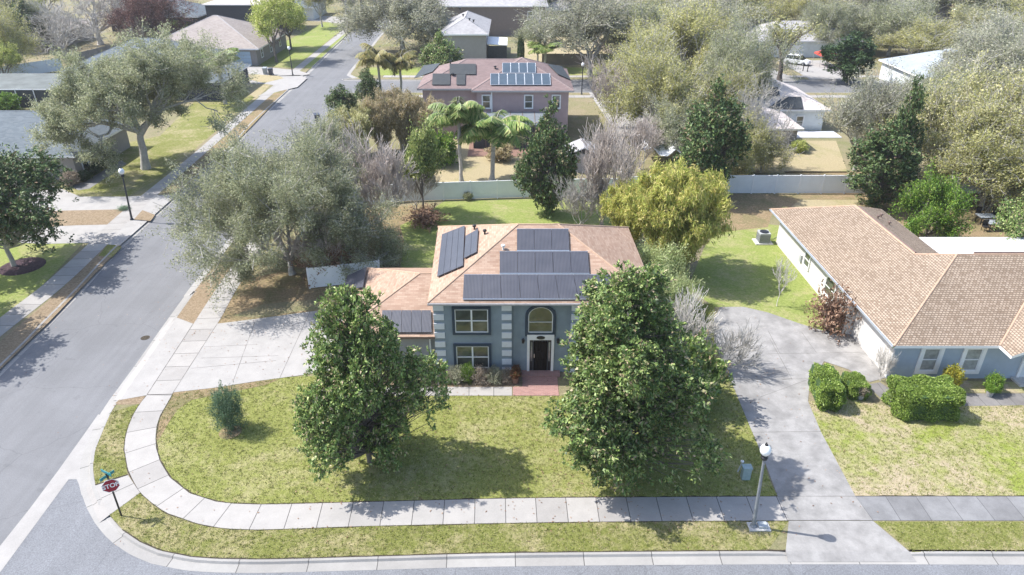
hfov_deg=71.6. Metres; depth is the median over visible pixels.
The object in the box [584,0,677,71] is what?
tree
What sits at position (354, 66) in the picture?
kerb
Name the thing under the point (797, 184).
fence
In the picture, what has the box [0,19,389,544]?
road
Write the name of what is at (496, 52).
patio cover
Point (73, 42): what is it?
house
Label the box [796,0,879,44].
tree
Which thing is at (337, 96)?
tree
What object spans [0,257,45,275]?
mulch
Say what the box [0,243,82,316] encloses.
lawn
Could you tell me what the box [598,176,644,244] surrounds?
tree
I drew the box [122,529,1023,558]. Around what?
soil edge
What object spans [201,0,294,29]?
house
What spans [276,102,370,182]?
tree
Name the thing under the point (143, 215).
mulch
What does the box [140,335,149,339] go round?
manhole cover
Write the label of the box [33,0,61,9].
tree
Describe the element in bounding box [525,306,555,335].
window
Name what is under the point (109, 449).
lawn
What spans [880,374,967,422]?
hedge
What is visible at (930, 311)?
house
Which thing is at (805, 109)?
house
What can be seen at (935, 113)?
tree
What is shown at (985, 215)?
patio table
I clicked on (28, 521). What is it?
valley gutter
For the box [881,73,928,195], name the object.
tree
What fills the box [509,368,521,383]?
potted plant
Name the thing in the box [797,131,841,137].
patio slab
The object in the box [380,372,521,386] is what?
planting bed
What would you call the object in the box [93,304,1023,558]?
grass
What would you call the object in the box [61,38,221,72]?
house
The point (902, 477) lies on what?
lawn
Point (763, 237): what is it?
air conditioner
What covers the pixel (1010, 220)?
tree
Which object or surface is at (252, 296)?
ground litter
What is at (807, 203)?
lawn
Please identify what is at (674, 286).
shrub
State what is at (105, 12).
tree
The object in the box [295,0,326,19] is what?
house
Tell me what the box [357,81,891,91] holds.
road
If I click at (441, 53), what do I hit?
tree
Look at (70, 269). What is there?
sidewalk
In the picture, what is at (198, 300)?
mulch
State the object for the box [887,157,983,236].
tree
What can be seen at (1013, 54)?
tree
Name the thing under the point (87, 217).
mulch
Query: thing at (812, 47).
house
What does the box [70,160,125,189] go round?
garden walk
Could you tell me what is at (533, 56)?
lawn
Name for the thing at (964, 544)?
lawn
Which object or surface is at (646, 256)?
shrub
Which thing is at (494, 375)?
shrub
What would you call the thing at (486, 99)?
window
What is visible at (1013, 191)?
tree
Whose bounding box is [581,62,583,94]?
street lamp
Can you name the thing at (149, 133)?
ground
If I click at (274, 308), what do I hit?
lawn
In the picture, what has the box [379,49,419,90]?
palm tree
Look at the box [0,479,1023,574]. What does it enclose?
road
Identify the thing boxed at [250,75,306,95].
driveway
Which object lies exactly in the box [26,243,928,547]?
fallen leaves
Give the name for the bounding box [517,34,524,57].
tree
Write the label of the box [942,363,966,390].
shrub
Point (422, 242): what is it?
lawn
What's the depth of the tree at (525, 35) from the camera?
124.66 m
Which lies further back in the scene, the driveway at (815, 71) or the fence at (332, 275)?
the driveway at (815, 71)
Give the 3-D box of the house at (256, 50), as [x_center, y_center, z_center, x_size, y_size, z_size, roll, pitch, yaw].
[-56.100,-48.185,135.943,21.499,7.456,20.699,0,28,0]
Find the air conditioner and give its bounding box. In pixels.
[752,230,776,244]
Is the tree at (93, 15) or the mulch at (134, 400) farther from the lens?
the tree at (93, 15)
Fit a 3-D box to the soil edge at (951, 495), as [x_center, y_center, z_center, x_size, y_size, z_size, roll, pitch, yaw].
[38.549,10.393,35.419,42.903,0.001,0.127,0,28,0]
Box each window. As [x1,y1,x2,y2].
[80,160,89,169]
[452,306,490,334]
[453,343,491,370]
[482,95,490,108]
[524,95,532,108]
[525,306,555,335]
[551,95,560,108]
[795,115,804,126]
[802,251,811,270]
[823,276,836,299]
[913,348,945,373]
[957,348,987,373]
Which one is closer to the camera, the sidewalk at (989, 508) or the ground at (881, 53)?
the sidewalk at (989, 508)
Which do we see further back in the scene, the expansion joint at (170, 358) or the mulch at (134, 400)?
the expansion joint at (170, 358)
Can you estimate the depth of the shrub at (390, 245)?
57.04 m
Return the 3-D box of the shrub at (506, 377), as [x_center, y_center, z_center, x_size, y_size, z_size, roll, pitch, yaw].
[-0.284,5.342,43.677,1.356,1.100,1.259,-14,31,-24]
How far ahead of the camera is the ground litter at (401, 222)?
65.58 m
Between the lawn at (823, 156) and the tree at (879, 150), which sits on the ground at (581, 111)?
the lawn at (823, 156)
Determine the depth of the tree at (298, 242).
53.10 m
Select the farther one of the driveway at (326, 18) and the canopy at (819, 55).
the driveway at (326, 18)
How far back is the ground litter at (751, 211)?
69.71 m
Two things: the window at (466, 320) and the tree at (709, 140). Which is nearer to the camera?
the window at (466, 320)
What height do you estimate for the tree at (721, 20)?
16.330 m
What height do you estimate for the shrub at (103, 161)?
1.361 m
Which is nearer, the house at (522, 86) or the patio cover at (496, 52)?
the house at (522, 86)
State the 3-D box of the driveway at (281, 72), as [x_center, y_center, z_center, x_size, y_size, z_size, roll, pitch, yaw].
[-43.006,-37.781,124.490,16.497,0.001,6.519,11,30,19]
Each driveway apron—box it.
[114,318,192,399]
[786,521,916,561]
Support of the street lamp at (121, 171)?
on the driveway at (84, 233)
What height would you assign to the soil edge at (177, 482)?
0.001 m
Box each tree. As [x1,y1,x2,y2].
[0,0,41,72]
[0,0,53,36]
[0,37,25,72]
[0,143,78,266]
[8,0,47,50]
[18,0,105,59]
[22,16,259,185]
[31,0,152,44]
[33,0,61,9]
[80,0,154,32]
[99,0,203,41]
[116,19,153,40]
[136,108,409,311]
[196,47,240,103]
[245,0,306,62]
[268,198,344,266]
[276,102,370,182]
[277,0,307,49]
[291,283,459,482]
[299,0,334,26]
[317,154,364,257]
[320,112,419,229]
[321,0,454,52]
[324,83,358,114]
[331,0,374,6]
[353,67,380,101]
[355,43,396,92]
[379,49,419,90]
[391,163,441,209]
[399,111,448,206]
[417,28,464,76]
[424,96,489,181]
[454,109,534,180]
[509,0,562,60]
[510,94,580,218]
[512,0,653,76]
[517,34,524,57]
[526,40,563,62]
[539,259,732,496]
[548,174,611,224]
[575,111,647,224]
[577,49,647,127]
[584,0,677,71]
[586,8,688,114]
[590,21,709,141]
[609,0,736,82]
[615,0,699,11]
[627,110,666,168]
[635,87,707,161]
[660,0,770,39]
[672,73,756,189]
[674,0,761,78]
[694,54,769,119]
[695,0,806,101]
[706,96,780,174]
[717,0,792,32]
[730,73,802,167]
[736,117,795,174]
[758,10,829,81]
[770,0,858,20]
[772,255,796,305]
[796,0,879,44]
[815,51,924,171]
[817,30,879,82]
[820,0,928,47]
[842,119,928,207]
[845,0,940,55]
[861,46,1023,198]
[866,10,965,54]
[874,54,983,138]
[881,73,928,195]
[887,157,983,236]
[899,0,1001,23]
[921,81,1023,210]
[923,64,1023,193]
[926,1,1023,101]
[931,0,1021,48]
[944,6,1023,47]
[951,12,1023,64]
[967,0,1023,16]
[973,73,1023,212]
[984,0,1023,25]
[991,183,1023,242]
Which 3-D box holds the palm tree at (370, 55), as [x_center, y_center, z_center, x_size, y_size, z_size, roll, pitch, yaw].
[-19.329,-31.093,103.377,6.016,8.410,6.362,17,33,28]
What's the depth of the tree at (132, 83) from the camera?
72.26 m
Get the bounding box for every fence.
[0,59,62,72]
[71,27,183,62]
[306,260,379,288]
[358,178,616,203]
[542,53,614,64]
[624,175,980,193]
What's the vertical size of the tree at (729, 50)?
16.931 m
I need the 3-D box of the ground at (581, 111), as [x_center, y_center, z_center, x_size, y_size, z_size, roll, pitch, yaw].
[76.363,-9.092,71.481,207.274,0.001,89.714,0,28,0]
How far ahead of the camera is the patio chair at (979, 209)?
66.67 m
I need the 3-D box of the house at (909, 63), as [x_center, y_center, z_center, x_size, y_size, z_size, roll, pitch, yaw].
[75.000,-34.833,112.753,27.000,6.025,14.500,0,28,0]
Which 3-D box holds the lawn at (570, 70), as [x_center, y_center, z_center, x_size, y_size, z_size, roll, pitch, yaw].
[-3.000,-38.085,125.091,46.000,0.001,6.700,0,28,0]
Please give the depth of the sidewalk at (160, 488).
34.67 m
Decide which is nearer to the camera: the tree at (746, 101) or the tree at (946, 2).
the tree at (746, 101)
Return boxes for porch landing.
[513,377,558,395]
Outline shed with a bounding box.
[567,138,597,172]
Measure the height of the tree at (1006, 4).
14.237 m
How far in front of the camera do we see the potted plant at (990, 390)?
42.31 m
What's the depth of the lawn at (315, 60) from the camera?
138.92 m
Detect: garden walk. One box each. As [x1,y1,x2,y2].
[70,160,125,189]
[870,382,1023,406]
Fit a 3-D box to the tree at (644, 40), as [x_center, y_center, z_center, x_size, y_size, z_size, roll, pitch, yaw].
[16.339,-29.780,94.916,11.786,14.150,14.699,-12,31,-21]
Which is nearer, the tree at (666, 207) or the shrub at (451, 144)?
the tree at (666, 207)
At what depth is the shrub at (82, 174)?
75.29 m
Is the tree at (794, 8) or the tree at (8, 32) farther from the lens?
the tree at (794, 8)
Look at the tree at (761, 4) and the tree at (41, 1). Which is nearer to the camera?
the tree at (761, 4)
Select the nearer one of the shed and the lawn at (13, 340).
the lawn at (13, 340)
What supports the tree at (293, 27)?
on the lawn at (305, 44)
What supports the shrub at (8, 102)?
on the ground at (149, 133)
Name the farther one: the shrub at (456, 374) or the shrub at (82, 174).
the shrub at (82, 174)
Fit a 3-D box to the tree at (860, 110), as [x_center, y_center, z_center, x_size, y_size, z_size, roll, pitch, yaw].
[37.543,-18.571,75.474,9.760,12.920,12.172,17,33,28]
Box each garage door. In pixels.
[233,52,251,65]
[773,45,800,56]
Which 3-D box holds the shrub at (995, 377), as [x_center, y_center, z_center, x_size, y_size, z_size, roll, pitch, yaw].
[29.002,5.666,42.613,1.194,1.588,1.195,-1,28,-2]
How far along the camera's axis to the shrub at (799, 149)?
83.83 m
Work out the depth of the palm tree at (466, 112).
71.07 m
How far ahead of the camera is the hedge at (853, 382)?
42.27 m
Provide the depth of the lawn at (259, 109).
92.03 m
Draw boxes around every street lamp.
[118,167,133,219]
[287,45,293,74]
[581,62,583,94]
[750,442,771,528]
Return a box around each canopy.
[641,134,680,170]
[812,51,830,65]
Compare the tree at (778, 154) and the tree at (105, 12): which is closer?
the tree at (778, 154)
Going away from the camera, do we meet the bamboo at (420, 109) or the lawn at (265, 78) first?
the bamboo at (420, 109)
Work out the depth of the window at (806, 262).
55.48 m
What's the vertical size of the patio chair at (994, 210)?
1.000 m
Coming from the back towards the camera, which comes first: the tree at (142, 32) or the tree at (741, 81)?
the tree at (142, 32)
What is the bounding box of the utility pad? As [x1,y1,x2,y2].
[747,521,770,531]
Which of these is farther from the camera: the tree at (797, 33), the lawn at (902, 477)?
the tree at (797, 33)
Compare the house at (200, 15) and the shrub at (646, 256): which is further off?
the house at (200, 15)
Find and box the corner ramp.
[86,475,139,522]
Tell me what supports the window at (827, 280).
in the house at (930, 311)
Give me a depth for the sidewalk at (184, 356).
48.00 m
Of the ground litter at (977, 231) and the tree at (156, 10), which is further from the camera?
the tree at (156, 10)
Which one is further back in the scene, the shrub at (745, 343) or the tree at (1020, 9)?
the tree at (1020, 9)
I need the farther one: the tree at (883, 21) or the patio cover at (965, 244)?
the tree at (883, 21)
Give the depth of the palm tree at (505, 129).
71.18 m
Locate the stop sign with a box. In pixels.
[99,469,121,515]
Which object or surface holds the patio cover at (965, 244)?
on the ground at (581, 111)
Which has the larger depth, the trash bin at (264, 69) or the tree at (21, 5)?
the tree at (21, 5)
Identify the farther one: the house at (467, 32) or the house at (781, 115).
the house at (467, 32)
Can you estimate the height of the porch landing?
0.034 m
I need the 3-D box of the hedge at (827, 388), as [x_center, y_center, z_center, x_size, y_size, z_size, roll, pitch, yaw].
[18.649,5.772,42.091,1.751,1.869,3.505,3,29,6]
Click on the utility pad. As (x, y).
(762, 526)
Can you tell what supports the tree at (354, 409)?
on the lawn at (248, 489)
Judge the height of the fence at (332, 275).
1.810 m
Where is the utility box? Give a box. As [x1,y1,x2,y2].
[740,464,752,479]
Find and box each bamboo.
[325,100,375,155]
[359,85,402,151]
[386,83,422,150]
[408,91,444,133]
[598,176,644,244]
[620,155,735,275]
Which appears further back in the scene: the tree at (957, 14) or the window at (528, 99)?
the tree at (957, 14)
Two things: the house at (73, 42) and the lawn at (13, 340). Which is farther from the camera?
the house at (73, 42)
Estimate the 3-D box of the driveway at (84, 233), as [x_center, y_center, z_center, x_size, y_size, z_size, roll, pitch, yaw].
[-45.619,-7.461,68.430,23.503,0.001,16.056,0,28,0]
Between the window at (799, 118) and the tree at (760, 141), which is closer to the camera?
the tree at (760, 141)
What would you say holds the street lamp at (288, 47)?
on the driveway at (281, 72)
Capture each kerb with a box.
[0,10,373,375]
[80,92,1023,572]
[342,29,883,80]
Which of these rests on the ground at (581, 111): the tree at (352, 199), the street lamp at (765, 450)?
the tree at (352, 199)
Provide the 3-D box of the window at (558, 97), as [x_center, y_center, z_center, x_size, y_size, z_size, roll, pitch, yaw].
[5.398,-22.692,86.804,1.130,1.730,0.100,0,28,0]
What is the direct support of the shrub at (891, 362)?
on the ground at (581, 111)
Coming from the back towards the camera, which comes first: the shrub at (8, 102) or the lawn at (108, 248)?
the shrub at (8, 102)
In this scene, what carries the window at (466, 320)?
in the house at (498, 295)
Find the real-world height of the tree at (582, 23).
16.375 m
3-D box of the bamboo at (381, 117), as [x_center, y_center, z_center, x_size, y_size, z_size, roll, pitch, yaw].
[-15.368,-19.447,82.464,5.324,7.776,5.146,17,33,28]
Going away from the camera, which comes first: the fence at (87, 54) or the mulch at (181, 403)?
the mulch at (181, 403)
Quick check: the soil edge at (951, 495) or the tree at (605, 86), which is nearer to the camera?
the soil edge at (951, 495)
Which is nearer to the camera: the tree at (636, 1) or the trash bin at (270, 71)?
the trash bin at (270, 71)
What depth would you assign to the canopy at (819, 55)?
128.67 m
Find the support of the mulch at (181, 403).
on the lawn at (248, 489)
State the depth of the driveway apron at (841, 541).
32.78 m
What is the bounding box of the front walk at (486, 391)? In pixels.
[378,387,511,395]
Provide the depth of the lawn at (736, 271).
55.82 m
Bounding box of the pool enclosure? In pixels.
[0,73,68,106]
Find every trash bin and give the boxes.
[262,67,267,73]
[268,68,273,74]
[313,113,319,120]
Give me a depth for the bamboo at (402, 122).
81.91 m
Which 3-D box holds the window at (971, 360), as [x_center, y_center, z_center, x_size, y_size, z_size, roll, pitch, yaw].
[28.140,4.419,43.485,1.420,2.060,0.100,0,28,0]
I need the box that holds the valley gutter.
[0,414,100,571]
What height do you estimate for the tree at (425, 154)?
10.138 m
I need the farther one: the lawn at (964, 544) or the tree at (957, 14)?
the tree at (957, 14)
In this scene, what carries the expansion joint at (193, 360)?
on the driveway at (282, 332)
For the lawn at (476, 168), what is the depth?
78.89 m
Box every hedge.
[808,362,847,412]
[840,371,871,400]
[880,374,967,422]
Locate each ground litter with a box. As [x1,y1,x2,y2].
[218,272,354,322]
[352,204,430,267]
[721,194,847,230]
[784,171,1023,237]
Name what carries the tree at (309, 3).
on the lawn at (305, 44)
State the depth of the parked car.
129.36 m
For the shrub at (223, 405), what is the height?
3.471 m
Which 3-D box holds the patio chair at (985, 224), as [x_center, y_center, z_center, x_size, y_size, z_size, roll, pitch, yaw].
[42.643,-5.532,63.844,0.500,1.000,0.520,0,28,0]
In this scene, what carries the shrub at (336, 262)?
on the ground at (581, 111)
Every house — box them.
[0,110,130,179]
[17,16,93,48]
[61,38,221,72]
[109,0,206,31]
[163,15,289,65]
[176,61,250,100]
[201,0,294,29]
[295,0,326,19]
[336,223,656,376]
[414,57,574,156]
[427,0,547,35]
[441,7,491,59]
[546,0,601,16]
[696,77,830,130]
[734,106,803,148]
[740,20,862,56]
[769,205,1023,386]
[878,48,972,83]
[919,2,965,30]
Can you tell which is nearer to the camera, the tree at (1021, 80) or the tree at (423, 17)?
the tree at (1021, 80)
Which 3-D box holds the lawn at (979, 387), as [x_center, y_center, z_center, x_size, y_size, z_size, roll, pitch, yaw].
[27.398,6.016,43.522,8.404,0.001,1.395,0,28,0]
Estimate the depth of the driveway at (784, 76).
121.18 m
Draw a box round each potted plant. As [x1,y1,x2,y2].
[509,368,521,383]
[511,364,520,371]
[858,383,869,399]
[985,383,997,396]
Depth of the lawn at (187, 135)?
85.30 m
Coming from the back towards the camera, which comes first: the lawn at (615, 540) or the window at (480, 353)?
the window at (480, 353)
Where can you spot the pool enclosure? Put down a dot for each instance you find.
(31, 85)
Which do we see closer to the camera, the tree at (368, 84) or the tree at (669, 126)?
the tree at (669, 126)
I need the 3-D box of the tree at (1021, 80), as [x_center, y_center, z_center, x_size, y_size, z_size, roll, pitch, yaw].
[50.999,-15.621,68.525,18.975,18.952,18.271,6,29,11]
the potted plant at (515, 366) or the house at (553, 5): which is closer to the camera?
the potted plant at (515, 366)
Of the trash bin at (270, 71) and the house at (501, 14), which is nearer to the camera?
the trash bin at (270, 71)
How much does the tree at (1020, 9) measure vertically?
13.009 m
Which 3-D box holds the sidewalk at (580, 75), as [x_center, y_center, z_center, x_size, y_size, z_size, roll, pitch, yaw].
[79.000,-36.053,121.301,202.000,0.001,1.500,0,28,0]
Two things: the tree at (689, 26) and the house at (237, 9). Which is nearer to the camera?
the tree at (689, 26)
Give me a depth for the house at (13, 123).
76.69 m
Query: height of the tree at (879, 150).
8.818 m
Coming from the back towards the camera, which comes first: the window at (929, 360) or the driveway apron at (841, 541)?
the window at (929, 360)
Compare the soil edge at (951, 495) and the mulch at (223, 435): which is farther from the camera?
the mulch at (223, 435)
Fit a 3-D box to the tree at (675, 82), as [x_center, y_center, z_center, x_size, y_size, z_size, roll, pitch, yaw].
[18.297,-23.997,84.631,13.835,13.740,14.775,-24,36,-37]
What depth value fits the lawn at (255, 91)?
112.80 m
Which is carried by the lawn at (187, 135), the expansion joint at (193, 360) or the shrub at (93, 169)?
the shrub at (93, 169)
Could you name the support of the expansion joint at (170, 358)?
on the driveway apron at (143, 377)
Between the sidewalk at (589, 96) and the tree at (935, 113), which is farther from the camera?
the sidewalk at (589, 96)
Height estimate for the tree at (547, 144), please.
11.383 m
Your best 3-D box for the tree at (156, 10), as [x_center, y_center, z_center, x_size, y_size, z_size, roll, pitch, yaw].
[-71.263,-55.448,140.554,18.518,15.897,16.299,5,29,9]
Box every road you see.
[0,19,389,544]
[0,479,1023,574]
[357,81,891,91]
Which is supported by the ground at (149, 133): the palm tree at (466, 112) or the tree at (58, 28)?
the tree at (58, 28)
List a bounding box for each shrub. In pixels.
[0,91,24,109]
[60,170,80,186]
[76,169,92,181]
[84,163,101,174]
[94,157,105,168]
[116,204,131,210]
[205,379,248,433]
[288,238,362,288]
[368,223,412,266]
[400,201,451,233]
[427,128,457,166]
[443,369,453,384]
[446,364,465,386]
[459,361,476,384]
[462,191,473,200]
[470,363,492,384]
[482,364,507,384]
[483,142,514,161]
[499,367,512,384]
[634,237,693,285]
[654,261,707,319]
[664,324,735,422]
[668,283,722,344]
[693,316,766,372]
[789,139,808,153]
[801,279,861,344]
[868,341,899,380]
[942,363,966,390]
[982,369,1005,393]
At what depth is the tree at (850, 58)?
114.03 m
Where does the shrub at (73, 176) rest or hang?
on the ground at (149, 133)
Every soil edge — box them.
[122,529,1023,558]
[123,395,788,530]
[156,396,776,503]
[880,495,1023,495]
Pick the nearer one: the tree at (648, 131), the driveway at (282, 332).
the driveway at (282, 332)
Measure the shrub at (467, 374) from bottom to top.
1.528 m
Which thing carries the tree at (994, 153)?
on the ground litter at (977, 231)
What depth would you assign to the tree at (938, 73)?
85.75 m
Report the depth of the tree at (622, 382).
33.10 m
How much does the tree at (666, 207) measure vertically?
10.008 m
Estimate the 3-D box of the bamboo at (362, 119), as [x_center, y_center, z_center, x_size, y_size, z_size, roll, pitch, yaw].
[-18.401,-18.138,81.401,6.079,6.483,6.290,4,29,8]
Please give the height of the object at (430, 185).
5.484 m
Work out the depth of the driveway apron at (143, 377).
45.90 m
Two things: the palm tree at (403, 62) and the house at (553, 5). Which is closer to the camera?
the palm tree at (403, 62)
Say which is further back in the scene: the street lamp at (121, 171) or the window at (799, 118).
the window at (799, 118)
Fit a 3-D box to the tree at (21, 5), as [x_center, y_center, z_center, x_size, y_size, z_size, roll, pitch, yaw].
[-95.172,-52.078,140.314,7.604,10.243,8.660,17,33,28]
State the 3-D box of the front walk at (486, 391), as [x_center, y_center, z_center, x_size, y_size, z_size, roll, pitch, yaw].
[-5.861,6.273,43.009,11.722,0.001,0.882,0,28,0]
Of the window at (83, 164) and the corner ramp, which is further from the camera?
the window at (83, 164)
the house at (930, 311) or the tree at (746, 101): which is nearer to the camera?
the house at (930, 311)
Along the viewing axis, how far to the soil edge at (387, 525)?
33.90 m
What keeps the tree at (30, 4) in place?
on the ground at (149, 133)
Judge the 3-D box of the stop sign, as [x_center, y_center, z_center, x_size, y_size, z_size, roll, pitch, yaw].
[-18.831,9.776,33.610,0.705,2.830,0.526,-8,29,-15]
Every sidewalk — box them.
[0,7,373,335]
[125,395,787,529]
[148,107,351,394]
[372,95,870,97]
[383,75,878,76]
[856,496,1023,520]
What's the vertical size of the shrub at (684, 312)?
6.109 m
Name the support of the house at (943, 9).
on the ground at (881, 53)
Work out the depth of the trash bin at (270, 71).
121.74 m
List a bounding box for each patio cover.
[487,36,506,58]
[919,237,1023,252]
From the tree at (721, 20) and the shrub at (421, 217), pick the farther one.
the tree at (721, 20)
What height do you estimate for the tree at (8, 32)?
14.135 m
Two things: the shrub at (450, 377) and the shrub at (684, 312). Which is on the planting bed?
the shrub at (450, 377)
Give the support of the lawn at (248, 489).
on the ground at (581, 111)
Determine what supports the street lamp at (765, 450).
on the lawn at (615, 540)
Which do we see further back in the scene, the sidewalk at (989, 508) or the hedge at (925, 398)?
the hedge at (925, 398)
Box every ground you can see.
[0,0,371,340]
[93,93,1023,549]
[351,1,951,78]
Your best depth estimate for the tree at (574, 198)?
62.53 m
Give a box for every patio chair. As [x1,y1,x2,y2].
[974,206,982,217]
[981,220,990,231]
[991,208,997,219]
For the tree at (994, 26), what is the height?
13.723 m
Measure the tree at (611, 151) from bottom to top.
11.172 m
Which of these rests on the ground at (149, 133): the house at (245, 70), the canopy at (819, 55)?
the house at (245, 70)
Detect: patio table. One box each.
[975,213,996,224]
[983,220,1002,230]
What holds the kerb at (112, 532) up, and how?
on the ground at (581, 111)
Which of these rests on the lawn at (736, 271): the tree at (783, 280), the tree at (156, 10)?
the tree at (783, 280)
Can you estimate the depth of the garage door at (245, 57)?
128.62 m
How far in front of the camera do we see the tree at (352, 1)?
195.00 m
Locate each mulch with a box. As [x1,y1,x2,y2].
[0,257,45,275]
[49,209,121,225]
[116,396,144,404]
[134,210,154,220]
[157,379,278,439]
[177,262,228,323]
[219,426,241,438]
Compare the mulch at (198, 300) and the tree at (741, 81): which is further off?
the tree at (741, 81)
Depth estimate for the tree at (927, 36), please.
122.76 m
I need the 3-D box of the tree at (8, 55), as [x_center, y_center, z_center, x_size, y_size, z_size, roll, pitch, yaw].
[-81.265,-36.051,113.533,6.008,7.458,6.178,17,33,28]
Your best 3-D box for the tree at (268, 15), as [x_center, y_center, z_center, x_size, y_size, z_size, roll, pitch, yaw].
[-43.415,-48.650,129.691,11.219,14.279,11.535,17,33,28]
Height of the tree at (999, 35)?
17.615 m
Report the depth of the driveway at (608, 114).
97.53 m
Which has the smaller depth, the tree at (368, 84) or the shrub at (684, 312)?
the shrub at (684, 312)
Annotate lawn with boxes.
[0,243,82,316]
[0,244,120,368]
[68,90,253,196]
[93,404,138,483]
[99,244,120,256]
[110,493,787,557]
[157,304,776,503]
[164,90,285,192]
[233,299,319,316]
[243,83,269,105]
[248,74,281,82]
[262,22,344,67]
[305,31,349,68]
[367,67,617,74]
[400,196,615,267]
[434,138,550,181]
[524,34,606,61]
[689,224,839,330]
[733,141,847,172]
[790,200,859,207]
[809,399,1023,495]
[875,521,1023,551]
[892,381,1023,392]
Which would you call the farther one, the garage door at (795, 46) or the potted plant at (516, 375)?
the garage door at (795, 46)
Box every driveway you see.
[0,189,175,244]
[173,308,347,391]
[247,66,307,75]
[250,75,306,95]
[305,16,346,23]
[589,93,665,136]
[714,307,885,519]
[767,69,795,78]
[778,60,854,78]
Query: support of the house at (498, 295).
on the ground at (581, 111)
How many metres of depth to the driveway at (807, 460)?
42.03 m
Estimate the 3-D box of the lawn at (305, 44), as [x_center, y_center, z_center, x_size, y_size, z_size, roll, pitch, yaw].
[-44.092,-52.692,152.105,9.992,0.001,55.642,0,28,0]
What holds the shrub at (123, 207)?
on the mulch at (87, 217)
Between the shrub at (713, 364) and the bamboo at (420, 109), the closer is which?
the shrub at (713, 364)
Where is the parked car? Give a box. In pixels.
[783,53,810,65]
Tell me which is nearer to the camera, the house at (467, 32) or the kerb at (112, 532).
the kerb at (112, 532)
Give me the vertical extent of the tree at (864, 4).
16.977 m
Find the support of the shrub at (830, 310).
on the ground at (581, 111)
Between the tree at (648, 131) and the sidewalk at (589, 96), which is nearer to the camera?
the tree at (648, 131)
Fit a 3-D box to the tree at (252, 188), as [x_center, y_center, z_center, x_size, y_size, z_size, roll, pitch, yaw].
[-17.346,-6.286,54.003,16.496,13.076,19.460,15,32,26]
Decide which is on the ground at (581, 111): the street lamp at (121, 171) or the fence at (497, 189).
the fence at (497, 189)
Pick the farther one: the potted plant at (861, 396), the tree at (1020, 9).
the tree at (1020, 9)
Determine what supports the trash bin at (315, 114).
on the road at (78, 360)
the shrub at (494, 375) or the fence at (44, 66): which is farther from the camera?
the fence at (44, 66)
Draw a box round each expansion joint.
[147,324,192,393]
[172,326,215,393]
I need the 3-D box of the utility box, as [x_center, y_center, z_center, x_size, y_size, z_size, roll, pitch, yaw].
[11.979,9.453,36.342,0.480,0.800,0.380,0,28,0]
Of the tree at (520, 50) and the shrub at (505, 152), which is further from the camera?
the tree at (520, 50)
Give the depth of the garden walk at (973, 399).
42.39 m
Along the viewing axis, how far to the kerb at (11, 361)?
56.91 m
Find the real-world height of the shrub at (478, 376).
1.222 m
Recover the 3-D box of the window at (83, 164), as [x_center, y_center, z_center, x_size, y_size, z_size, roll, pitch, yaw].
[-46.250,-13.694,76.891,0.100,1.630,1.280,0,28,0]
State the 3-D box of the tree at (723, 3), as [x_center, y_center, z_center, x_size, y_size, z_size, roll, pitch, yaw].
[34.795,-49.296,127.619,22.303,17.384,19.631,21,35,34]
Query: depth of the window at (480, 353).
43.86 m
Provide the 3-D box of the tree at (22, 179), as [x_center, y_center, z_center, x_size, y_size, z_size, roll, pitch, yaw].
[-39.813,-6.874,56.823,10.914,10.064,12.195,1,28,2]
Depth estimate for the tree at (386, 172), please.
60.16 m
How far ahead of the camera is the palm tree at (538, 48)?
122.18 m
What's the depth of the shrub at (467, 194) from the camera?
70.43 m
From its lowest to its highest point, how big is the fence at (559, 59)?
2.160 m

